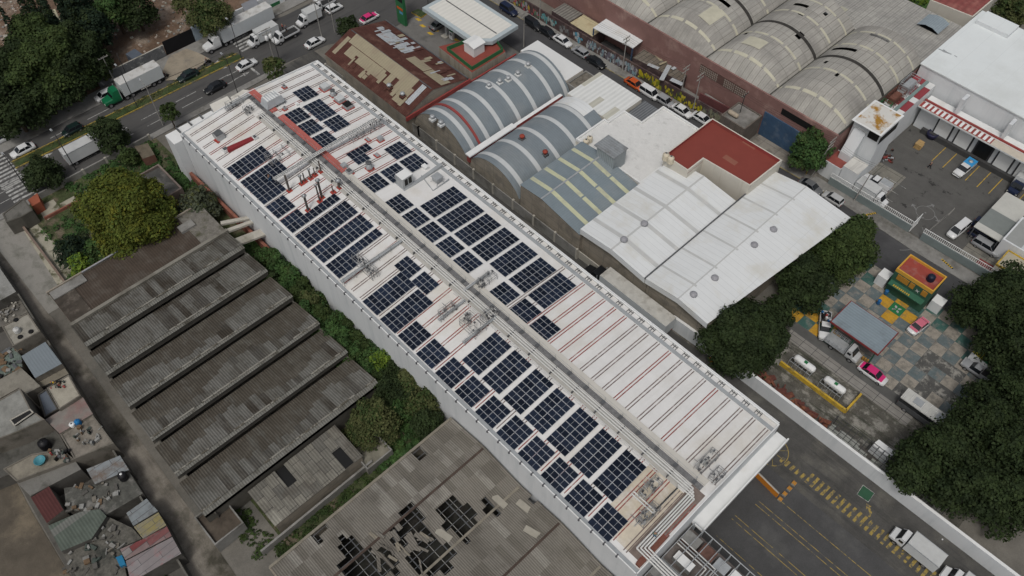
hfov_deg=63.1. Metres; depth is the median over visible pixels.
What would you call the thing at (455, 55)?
building
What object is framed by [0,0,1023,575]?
ground
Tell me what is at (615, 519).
solar array
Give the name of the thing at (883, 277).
kiosk
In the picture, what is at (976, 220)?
parked car
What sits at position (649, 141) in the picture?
building
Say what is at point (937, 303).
kiosk
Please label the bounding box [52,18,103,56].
tree
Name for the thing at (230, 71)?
street lamp
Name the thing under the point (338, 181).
flue
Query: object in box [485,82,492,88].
roof ventilator
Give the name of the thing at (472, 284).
pipe bridge
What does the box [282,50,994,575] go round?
alley
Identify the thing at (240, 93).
annex
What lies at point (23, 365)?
house
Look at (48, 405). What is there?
house
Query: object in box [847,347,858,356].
window
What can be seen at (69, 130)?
car driving
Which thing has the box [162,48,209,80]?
sandy driveway
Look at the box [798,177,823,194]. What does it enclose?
parked car
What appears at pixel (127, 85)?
street lamp
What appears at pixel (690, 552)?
process plant
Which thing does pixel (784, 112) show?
window
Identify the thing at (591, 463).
solar array
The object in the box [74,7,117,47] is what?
tree
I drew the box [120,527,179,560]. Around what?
house
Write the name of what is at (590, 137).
water tank
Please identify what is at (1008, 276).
tree
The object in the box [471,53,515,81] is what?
party wall
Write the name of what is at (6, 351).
clutter
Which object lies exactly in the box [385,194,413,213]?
solar array
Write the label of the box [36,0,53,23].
cypress
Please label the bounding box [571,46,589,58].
parked car
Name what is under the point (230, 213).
boundary wall
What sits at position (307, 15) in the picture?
lorry
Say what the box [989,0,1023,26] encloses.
tree
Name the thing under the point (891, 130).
window
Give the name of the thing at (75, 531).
house
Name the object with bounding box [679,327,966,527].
station lower yard
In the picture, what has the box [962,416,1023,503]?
tree
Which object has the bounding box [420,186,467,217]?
solar array
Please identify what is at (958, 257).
fence
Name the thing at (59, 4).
cypress
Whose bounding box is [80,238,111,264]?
tree
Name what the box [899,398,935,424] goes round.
window
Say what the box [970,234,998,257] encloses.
parked car
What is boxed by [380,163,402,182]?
solar array
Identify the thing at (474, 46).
roof hut
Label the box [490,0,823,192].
street kerb
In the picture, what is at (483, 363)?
solar array
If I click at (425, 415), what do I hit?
bush
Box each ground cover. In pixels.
[26,52,233,160]
[40,140,219,278]
[235,427,430,560]
[243,238,422,471]
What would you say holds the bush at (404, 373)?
on the overgrown lot
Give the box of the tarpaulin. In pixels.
[116,555,126,567]
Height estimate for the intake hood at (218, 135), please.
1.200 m
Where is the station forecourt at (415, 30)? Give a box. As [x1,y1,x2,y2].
[367,14,518,58]
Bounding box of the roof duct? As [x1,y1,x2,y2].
[227,137,253,152]
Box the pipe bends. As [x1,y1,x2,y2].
[603,464,704,575]
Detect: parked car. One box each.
[358,12,378,24]
[428,20,443,31]
[499,0,518,16]
[523,15,541,30]
[539,25,555,39]
[553,34,572,47]
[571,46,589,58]
[586,55,606,69]
[624,76,641,91]
[639,82,658,100]
[656,93,673,108]
[671,102,691,118]
[691,110,710,124]
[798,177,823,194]
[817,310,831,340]
[821,190,844,207]
[857,361,888,385]
[864,173,893,193]
[906,316,929,335]
[946,217,971,239]
[952,157,977,177]
[960,357,990,380]
[967,225,996,243]
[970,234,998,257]
[971,216,981,226]
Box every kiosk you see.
[874,268,893,287]
[927,294,947,314]
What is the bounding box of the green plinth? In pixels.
[270,1,279,6]
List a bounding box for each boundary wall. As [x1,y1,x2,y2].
[0,265,189,575]
[22,226,64,281]
[34,134,151,198]
[44,201,74,219]
[98,45,166,87]
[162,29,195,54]
[189,172,269,247]
[232,0,284,16]
[260,460,372,555]
[324,63,578,258]
[507,0,722,121]
[578,251,598,267]
[672,315,1019,575]
[699,93,729,112]
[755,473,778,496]
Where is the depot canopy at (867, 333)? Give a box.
[829,301,898,362]
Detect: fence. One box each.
[828,173,913,231]
[920,229,997,276]
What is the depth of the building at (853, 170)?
147.53 m
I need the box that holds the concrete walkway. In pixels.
[789,329,912,425]
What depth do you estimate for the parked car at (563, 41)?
173.78 m
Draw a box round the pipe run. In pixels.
[256,111,684,487]
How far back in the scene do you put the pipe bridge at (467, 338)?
117.42 m
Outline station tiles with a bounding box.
[792,264,990,415]
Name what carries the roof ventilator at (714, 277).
on the warehouse at (802, 218)
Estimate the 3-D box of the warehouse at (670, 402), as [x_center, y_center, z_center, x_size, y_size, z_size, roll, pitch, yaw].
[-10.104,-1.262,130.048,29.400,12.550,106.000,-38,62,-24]
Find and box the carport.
[967,192,1023,246]
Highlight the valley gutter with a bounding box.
[644,193,745,279]
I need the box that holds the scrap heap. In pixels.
[881,149,894,163]
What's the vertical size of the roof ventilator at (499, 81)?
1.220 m
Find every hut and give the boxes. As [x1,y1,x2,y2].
[463,35,484,57]
[868,440,893,463]
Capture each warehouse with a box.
[180,60,788,575]
[414,50,569,165]
[470,97,601,203]
[520,142,636,250]
[541,0,961,158]
[580,165,734,292]
[645,172,849,333]
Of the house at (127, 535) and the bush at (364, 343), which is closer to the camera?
the house at (127, 535)
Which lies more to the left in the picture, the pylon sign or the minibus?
the pylon sign
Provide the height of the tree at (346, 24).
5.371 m
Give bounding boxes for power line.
[146,28,266,86]
[752,96,828,139]
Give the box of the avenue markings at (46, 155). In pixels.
[0,33,258,203]
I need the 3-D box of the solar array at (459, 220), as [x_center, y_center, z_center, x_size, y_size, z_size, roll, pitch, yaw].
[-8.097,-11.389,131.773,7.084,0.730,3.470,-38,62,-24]
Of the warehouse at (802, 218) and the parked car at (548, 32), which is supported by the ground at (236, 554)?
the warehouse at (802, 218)
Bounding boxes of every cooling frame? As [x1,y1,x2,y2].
[880,98,892,107]
[884,85,907,107]
[897,72,921,96]
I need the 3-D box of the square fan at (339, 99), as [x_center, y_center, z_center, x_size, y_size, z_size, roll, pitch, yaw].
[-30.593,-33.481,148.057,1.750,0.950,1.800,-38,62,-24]
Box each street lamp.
[1,152,29,192]
[49,128,75,169]
[114,64,137,106]
[220,52,237,92]
[225,18,241,58]
[310,0,321,35]
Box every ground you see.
[0,0,248,125]
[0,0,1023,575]
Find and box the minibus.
[896,388,947,425]
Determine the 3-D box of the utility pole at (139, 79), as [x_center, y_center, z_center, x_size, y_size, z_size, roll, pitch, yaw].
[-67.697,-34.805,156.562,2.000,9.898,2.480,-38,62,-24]
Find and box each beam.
[220,216,249,225]
[227,220,252,232]
[235,229,265,244]
[465,94,562,162]
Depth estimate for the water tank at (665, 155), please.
140.87 m
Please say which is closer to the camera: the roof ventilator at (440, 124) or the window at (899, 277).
the window at (899, 277)
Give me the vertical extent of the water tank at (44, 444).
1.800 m
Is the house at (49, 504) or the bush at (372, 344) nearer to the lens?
the house at (49, 504)
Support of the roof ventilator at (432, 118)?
on the vaulted warehouse at (473, 114)
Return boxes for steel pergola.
[827,415,944,514]
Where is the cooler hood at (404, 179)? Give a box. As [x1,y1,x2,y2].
[394,168,416,190]
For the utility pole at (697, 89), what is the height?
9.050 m
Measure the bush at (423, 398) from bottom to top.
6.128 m
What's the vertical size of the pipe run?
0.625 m
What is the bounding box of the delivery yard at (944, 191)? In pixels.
[880,125,1023,251]
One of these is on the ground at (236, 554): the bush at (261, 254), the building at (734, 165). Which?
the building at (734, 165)
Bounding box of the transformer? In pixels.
[265,34,271,40]
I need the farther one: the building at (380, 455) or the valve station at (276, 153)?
the valve station at (276, 153)
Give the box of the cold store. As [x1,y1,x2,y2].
[913,10,1023,182]
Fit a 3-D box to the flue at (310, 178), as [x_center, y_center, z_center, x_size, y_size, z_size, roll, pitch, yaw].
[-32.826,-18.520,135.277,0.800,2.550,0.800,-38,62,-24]
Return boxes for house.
[0,269,19,310]
[0,300,30,332]
[0,348,32,378]
[0,368,43,406]
[0,388,54,452]
[0,431,72,489]
[2,313,52,355]
[3,449,85,482]
[17,462,90,496]
[21,342,65,381]
[31,487,71,524]
[35,368,68,389]
[37,389,59,418]
[45,398,104,433]
[47,375,91,410]
[48,509,108,553]
[60,415,123,471]
[62,517,141,575]
[64,472,149,520]
[86,456,137,485]
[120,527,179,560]
[126,537,188,575]
[127,499,165,525]
[134,513,174,538]
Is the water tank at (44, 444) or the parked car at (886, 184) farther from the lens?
the parked car at (886, 184)
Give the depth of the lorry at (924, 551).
108.61 m
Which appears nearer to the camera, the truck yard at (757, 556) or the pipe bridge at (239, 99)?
the truck yard at (757, 556)
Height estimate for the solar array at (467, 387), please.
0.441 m
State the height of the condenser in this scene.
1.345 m
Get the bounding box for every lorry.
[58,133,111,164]
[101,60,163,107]
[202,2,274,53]
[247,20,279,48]
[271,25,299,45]
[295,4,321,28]
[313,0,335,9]
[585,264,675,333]
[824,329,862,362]
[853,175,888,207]
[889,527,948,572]
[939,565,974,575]
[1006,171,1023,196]
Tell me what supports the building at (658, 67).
on the ground at (236, 554)
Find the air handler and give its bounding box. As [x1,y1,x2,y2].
[260,90,285,110]
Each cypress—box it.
[0,6,16,34]
[17,0,31,15]
[26,0,40,12]
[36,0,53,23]
[40,0,59,24]
[53,0,67,20]
[63,0,79,26]
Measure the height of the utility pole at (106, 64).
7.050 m
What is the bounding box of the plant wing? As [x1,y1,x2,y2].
[882,75,934,143]
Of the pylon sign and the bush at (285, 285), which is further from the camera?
the pylon sign
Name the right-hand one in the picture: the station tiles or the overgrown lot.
the station tiles
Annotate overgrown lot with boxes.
[29,138,444,547]
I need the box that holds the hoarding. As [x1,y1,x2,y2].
[190,25,202,40]
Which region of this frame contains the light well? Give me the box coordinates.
[9,409,33,425]
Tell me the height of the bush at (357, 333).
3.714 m
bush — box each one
[254,246,274,264]
[258,267,280,283]
[264,247,281,264]
[266,252,289,276]
[277,266,302,290]
[277,280,295,291]
[278,261,295,281]
[287,282,309,306]
[293,275,314,292]
[298,289,325,310]
[299,298,318,316]
[310,291,328,313]
[310,317,325,336]
[311,303,332,323]
[322,318,343,340]
[329,310,344,323]
[334,331,351,349]
[335,348,359,366]
[338,316,354,328]
[339,325,353,342]
[343,417,373,447]
[347,339,365,361]
[348,327,364,341]
[349,394,402,453]
[351,336,370,355]
[355,347,379,370]
[359,364,372,391]
[366,339,377,350]
[368,347,390,373]
[370,368,383,380]
[372,374,407,407]
[380,360,401,376]
[388,397,415,422]
[396,368,421,396]
[400,385,420,408]
[403,386,442,426]
[408,407,445,440]
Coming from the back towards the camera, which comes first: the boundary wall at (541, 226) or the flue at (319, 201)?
the boundary wall at (541, 226)
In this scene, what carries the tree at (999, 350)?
on the station base paving at (841, 359)
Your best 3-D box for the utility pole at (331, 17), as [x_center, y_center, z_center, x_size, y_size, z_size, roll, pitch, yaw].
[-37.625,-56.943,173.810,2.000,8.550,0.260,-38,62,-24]
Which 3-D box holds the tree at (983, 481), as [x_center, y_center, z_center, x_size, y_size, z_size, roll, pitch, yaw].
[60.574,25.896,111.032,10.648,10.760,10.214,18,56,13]
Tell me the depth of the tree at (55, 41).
155.22 m
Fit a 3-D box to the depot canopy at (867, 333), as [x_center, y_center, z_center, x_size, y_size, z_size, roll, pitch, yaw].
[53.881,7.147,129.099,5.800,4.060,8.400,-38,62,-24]
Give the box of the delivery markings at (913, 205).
[886,147,1023,249]
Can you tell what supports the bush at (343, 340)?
on the overgrown lot
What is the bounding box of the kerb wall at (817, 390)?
[779,361,861,412]
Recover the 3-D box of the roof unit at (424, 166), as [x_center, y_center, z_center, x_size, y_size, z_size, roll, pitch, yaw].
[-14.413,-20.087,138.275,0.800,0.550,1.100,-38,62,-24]
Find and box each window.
[699,64,745,97]
[781,108,812,129]
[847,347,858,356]
[867,131,878,141]
[876,195,885,201]
[878,122,898,143]
[896,274,909,285]
[896,529,906,543]
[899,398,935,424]
[908,282,914,289]
[920,290,927,296]
[948,568,958,575]
[1011,182,1022,190]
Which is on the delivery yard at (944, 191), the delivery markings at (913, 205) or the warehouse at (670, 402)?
the delivery markings at (913, 205)
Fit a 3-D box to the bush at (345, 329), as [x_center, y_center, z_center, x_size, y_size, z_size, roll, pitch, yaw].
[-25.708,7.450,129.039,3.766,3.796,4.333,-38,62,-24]
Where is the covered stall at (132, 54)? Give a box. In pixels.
[126,49,141,60]
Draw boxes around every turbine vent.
[329,88,336,98]
[364,160,374,171]
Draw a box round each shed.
[248,425,363,532]
[269,417,612,575]
[325,20,470,132]
[592,19,642,60]
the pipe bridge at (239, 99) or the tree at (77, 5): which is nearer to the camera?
the pipe bridge at (239, 99)
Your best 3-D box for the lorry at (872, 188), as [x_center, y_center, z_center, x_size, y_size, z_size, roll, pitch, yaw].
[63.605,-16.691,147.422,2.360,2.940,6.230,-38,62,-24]
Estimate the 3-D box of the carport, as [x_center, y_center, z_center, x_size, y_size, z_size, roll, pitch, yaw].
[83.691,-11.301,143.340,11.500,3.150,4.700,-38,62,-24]
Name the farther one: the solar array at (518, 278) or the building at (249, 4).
the building at (249, 4)
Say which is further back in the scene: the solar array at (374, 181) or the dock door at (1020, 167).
the dock door at (1020, 167)
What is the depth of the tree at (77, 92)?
157.28 m
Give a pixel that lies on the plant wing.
(908, 108)
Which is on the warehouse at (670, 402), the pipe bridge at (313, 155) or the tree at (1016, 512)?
the pipe bridge at (313, 155)
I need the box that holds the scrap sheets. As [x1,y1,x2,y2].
[753,370,831,427]
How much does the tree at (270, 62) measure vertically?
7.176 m
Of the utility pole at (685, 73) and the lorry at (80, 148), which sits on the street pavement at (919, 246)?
the utility pole at (685, 73)
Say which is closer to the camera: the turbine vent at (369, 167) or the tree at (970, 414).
the tree at (970, 414)
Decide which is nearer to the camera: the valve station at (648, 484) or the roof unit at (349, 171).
the valve station at (648, 484)
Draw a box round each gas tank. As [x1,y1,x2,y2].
[728,109,738,117]
[787,354,815,379]
[817,376,845,401]
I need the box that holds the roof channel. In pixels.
[415,163,448,190]
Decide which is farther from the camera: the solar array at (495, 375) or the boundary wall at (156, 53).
the boundary wall at (156, 53)
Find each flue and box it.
[284,174,292,192]
[298,174,303,186]
[301,194,310,212]
[307,168,313,180]
[314,183,322,203]
[315,178,325,199]
[318,161,322,173]
[335,178,341,189]
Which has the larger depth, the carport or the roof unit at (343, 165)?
the carport
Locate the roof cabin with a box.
[594,135,627,168]
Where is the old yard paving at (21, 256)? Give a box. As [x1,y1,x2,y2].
[0,219,61,313]
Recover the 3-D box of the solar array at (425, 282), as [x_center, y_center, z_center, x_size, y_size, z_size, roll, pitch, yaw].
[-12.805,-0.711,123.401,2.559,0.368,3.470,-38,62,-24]
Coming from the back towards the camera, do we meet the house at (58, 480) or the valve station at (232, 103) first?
the valve station at (232, 103)
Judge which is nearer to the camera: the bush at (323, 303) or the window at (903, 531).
the window at (903, 531)
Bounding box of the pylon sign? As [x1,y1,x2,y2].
[395,0,407,26]
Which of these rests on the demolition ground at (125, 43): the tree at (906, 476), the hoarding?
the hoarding
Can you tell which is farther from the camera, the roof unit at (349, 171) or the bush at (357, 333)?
the roof unit at (349, 171)
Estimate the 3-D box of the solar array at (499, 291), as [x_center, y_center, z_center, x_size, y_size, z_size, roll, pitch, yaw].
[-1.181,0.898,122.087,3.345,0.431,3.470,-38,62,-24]
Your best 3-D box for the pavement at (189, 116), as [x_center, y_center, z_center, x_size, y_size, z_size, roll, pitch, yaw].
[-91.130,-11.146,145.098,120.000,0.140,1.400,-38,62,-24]
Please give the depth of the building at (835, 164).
149.75 m
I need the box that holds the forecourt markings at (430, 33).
[415,18,458,40]
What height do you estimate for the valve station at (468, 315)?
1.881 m
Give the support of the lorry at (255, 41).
on the avenue
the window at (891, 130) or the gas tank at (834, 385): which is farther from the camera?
the window at (891, 130)
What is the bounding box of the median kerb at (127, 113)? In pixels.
[11,52,243,168]
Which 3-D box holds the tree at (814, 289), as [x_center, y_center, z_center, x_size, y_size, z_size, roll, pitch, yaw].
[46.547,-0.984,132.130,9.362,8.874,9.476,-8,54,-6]
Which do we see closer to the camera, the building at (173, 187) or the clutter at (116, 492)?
the clutter at (116, 492)
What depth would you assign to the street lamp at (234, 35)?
166.22 m
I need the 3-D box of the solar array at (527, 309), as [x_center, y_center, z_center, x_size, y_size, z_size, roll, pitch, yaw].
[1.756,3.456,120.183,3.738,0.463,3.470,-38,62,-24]
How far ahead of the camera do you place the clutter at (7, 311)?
132.22 m
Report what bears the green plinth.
on the pavement at (89, 102)
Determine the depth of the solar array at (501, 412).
111.23 m
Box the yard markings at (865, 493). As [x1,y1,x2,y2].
[716,444,936,575]
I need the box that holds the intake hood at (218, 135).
[212,129,224,142]
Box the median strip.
[12,54,240,166]
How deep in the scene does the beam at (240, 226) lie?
139.84 m
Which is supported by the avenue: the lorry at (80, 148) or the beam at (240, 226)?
the lorry at (80, 148)
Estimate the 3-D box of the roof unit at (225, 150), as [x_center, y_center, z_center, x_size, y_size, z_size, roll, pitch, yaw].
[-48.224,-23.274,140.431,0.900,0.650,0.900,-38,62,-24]
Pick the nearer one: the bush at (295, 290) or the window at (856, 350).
the window at (856, 350)
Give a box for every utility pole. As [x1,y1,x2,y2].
[98,54,115,84]
[138,78,163,125]
[261,27,273,56]
[328,0,334,31]
[520,10,527,46]
[622,36,629,70]
[681,64,689,89]
[692,71,704,110]
[810,137,836,178]
[853,163,878,201]
[926,208,954,233]
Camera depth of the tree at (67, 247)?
137.01 m
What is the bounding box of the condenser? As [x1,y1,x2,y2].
[430,171,444,183]
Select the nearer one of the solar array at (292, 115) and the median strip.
the solar array at (292, 115)
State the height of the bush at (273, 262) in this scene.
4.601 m
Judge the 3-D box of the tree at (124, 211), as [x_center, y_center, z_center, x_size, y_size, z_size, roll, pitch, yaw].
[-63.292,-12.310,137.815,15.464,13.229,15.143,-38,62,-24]
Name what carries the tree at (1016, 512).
on the ground at (236, 554)
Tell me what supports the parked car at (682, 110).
on the side street at (895, 254)
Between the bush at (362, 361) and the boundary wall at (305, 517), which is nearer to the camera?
the boundary wall at (305, 517)
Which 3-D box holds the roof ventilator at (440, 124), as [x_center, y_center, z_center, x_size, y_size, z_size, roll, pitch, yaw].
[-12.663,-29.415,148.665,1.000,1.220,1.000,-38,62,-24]
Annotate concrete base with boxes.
[682,87,724,104]
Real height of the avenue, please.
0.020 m
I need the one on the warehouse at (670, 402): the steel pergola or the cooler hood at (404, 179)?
the cooler hood at (404, 179)
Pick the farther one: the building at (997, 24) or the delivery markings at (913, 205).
the building at (997, 24)
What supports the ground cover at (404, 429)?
on the overgrown lot
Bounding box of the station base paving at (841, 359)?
[778,267,975,426]
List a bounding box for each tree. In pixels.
[0,36,25,74]
[0,68,18,123]
[0,79,51,139]
[3,11,48,47]
[4,48,61,110]
[5,104,41,126]
[15,71,73,119]
[18,22,104,91]
[18,154,66,192]
[39,49,99,102]
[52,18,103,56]
[52,231,94,269]
[60,0,97,19]
[67,165,178,259]
[67,252,94,275]
[69,29,116,75]
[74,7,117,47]
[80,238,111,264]
[86,116,131,155]
[89,0,135,34]
[98,63,113,80]
[115,0,160,31]
[117,144,140,164]
[159,102,180,128]
[170,0,197,24]
[176,184,223,218]
[184,0,234,37]
[261,56,286,80]
[335,14,359,35]
[693,295,790,379]
[765,287,798,326]
[772,251,840,315]
[787,125,835,170]
[809,213,882,286]
[885,437,943,496]
[893,415,974,498]
[908,0,928,5]
[924,446,1014,522]
[937,394,1017,469]
[945,273,1023,338]
[955,362,1023,422]
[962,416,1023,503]
[968,305,1023,371]
[978,259,1023,310]
[978,469,1023,542]
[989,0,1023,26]
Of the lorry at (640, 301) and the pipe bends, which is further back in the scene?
the lorry at (640, 301)
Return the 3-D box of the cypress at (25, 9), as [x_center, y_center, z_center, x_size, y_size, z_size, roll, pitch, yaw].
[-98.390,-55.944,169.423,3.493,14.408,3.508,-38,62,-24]
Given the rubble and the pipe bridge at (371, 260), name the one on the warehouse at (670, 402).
the pipe bridge at (371, 260)
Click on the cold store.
(972, 105)
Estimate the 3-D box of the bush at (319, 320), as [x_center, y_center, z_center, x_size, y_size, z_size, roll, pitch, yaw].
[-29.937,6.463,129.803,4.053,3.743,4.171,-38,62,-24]
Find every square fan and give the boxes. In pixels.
[318,82,331,92]
[333,94,346,104]
[341,100,354,111]
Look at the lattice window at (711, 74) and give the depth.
157.86 m
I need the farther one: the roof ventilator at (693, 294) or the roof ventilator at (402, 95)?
the roof ventilator at (402, 95)
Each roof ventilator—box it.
[386,83,392,90]
[399,91,405,99]
[429,114,436,122]
[437,119,444,127]
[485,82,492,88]
[496,78,503,84]
[504,75,511,82]
[514,70,521,76]
[518,134,525,140]
[524,61,531,68]
[542,149,548,157]
[620,236,627,242]
[641,220,647,226]
[690,291,697,297]
[711,274,718,280]
[750,241,757,247]
[770,226,776,232]
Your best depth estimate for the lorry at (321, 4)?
181.11 m
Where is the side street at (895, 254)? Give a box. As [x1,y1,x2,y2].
[479,0,1019,358]
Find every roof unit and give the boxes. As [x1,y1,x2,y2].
[221,146,227,153]
[340,162,347,168]
[345,167,354,174]
[376,135,384,142]
[421,163,428,170]
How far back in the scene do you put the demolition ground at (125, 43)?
177.35 m
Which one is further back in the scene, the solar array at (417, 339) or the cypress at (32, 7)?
the cypress at (32, 7)
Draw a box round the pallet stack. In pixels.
[913,139,924,150]
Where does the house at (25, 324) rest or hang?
on the house plots
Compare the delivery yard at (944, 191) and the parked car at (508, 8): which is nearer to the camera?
the delivery yard at (944, 191)
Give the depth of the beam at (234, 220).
140.52 m
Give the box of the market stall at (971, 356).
[968,343,988,369]
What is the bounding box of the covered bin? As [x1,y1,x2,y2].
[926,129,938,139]
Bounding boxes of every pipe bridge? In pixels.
[223,93,250,111]
[273,119,374,185]
[340,237,403,284]
[437,299,465,320]
[462,270,489,290]
[462,315,496,345]
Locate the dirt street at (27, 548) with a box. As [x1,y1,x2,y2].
[0,483,69,575]
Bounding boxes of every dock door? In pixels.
[932,118,954,139]
[952,129,974,150]
[971,140,994,160]
[991,151,1015,171]
[1011,162,1023,176]
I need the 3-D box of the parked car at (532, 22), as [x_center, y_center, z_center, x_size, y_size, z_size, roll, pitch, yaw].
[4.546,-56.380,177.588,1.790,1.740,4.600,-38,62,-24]
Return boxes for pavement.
[0,0,306,153]
[0,68,275,220]
[492,0,979,284]
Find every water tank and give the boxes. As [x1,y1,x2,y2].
[12,326,20,333]
[37,438,51,450]
[69,421,74,427]
[74,419,81,425]
[117,471,128,481]
[587,135,592,142]
[662,152,669,161]
[667,155,673,164]
[926,273,935,282]
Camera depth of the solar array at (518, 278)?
124.65 m
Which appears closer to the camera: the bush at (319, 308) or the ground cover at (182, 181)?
the bush at (319, 308)
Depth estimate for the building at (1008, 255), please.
136.36 m
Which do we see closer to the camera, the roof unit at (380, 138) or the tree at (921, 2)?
the roof unit at (380, 138)
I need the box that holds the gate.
[909,214,922,230]
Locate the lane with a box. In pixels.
[0,252,235,575]
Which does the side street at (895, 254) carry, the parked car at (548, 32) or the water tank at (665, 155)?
the parked car at (548, 32)
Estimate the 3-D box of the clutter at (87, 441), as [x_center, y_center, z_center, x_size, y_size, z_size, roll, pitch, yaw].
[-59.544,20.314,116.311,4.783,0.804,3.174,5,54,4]
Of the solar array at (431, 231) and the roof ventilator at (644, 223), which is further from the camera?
the roof ventilator at (644, 223)
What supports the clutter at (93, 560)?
on the house at (127, 535)
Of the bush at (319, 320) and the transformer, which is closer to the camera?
the bush at (319, 320)
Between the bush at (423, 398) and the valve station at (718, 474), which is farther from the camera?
the bush at (423, 398)
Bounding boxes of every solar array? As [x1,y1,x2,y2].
[226,145,272,178]
[240,158,286,204]
[266,195,295,217]
[280,193,339,232]
[284,107,310,123]
[292,85,318,101]
[295,201,357,247]
[298,119,323,135]
[303,99,335,120]
[310,214,372,262]
[312,130,336,146]
[323,114,349,131]
[325,228,382,278]
[346,143,372,164]
[361,173,388,192]
[362,272,414,314]
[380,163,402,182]
[380,289,432,332]
[384,141,411,159]
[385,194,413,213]
[394,256,421,278]
[398,321,431,349]
[399,153,427,172]
[402,207,429,227]
[412,271,439,294]
[416,338,450,368]
[418,221,446,242]
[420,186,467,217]
[435,236,464,257]
[435,357,469,388]
[437,200,483,231]
[453,251,482,272]
[454,213,500,245]
[454,376,489,407]
[462,332,511,375]
[471,227,519,261]
[475,395,510,428]
[482,350,531,393]
[489,282,519,305]
[490,242,537,276]
[496,415,533,449]
[503,369,553,414]
[508,257,555,292]
[510,298,540,323]
[517,435,554,470]
[524,388,574,434]
[528,272,575,308]
[529,315,560,339]
[541,457,578,493]
[546,407,598,456]
[564,479,602,517]
[569,428,621,478]
[587,502,627,541]
[593,449,646,501]
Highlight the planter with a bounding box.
[411,9,426,17]
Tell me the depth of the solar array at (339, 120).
144.18 m
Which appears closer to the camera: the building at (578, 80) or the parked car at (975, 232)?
the parked car at (975, 232)
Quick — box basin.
[33,455,45,465]
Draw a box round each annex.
[46,206,228,326]
[165,111,212,180]
[210,96,230,112]
[231,90,248,100]
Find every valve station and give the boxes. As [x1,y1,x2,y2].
[224,95,243,110]
[241,100,259,115]
[264,139,297,165]
[350,114,386,142]
[351,250,378,280]
[434,300,457,319]
[459,310,486,339]
[476,269,496,288]
[479,304,498,322]
[631,500,660,527]
[638,474,662,499]
[693,447,719,477]
[708,465,726,485]
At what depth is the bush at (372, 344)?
126.64 m
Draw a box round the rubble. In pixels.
[0,0,221,52]
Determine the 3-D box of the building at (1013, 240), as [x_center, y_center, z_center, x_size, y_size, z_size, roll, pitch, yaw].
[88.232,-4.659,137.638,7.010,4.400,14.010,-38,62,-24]
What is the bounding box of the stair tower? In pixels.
[838,125,866,161]
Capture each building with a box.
[2,198,40,233]
[28,193,45,213]
[135,143,156,165]
[139,164,184,204]
[194,505,247,551]
[241,0,258,10]
[350,436,392,474]
[439,39,505,79]
[520,40,582,82]
[552,3,582,24]
[567,71,593,90]
[567,72,641,120]
[570,15,604,42]
[576,106,698,184]
[601,40,632,61]
[628,101,657,120]
[633,50,686,88]
[662,118,781,200]
[719,102,761,139]
[817,150,846,179]
[838,156,868,188]
[845,100,903,174]
[884,254,946,311]
[926,0,993,26]
[975,11,1018,37]
[976,258,993,270]
[991,250,1023,271]
[993,217,1023,259]
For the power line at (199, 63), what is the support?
attached to the utility pole at (267, 32)
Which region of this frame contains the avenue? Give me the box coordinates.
[0,0,434,213]
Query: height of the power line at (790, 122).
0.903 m
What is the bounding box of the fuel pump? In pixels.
[449,30,454,39]
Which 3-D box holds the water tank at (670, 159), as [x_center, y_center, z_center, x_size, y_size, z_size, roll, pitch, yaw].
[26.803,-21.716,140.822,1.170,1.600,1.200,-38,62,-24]
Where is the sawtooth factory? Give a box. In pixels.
[70,233,377,521]
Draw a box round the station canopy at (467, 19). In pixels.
[422,0,517,44]
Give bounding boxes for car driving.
[0,136,10,143]
[9,141,35,158]
[61,121,83,137]
[93,87,107,102]
[176,68,199,82]
[203,79,226,94]
[235,58,257,72]
[304,36,325,49]
[325,3,342,14]
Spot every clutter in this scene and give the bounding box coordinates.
[0,301,19,322]
[0,346,22,378]
[47,449,70,462]
[50,380,64,388]
[62,524,126,574]
[65,482,119,512]
[73,425,102,445]
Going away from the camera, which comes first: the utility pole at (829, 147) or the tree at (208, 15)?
the utility pole at (829, 147)
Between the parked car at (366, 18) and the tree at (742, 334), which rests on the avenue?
the parked car at (366, 18)
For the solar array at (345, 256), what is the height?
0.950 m
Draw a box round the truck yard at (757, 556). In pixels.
[694,465,900,575]
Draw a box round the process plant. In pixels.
[644,522,754,575]
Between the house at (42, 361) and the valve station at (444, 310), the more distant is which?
the house at (42, 361)
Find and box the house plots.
[0,331,184,575]
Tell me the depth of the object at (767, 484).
115.64 m

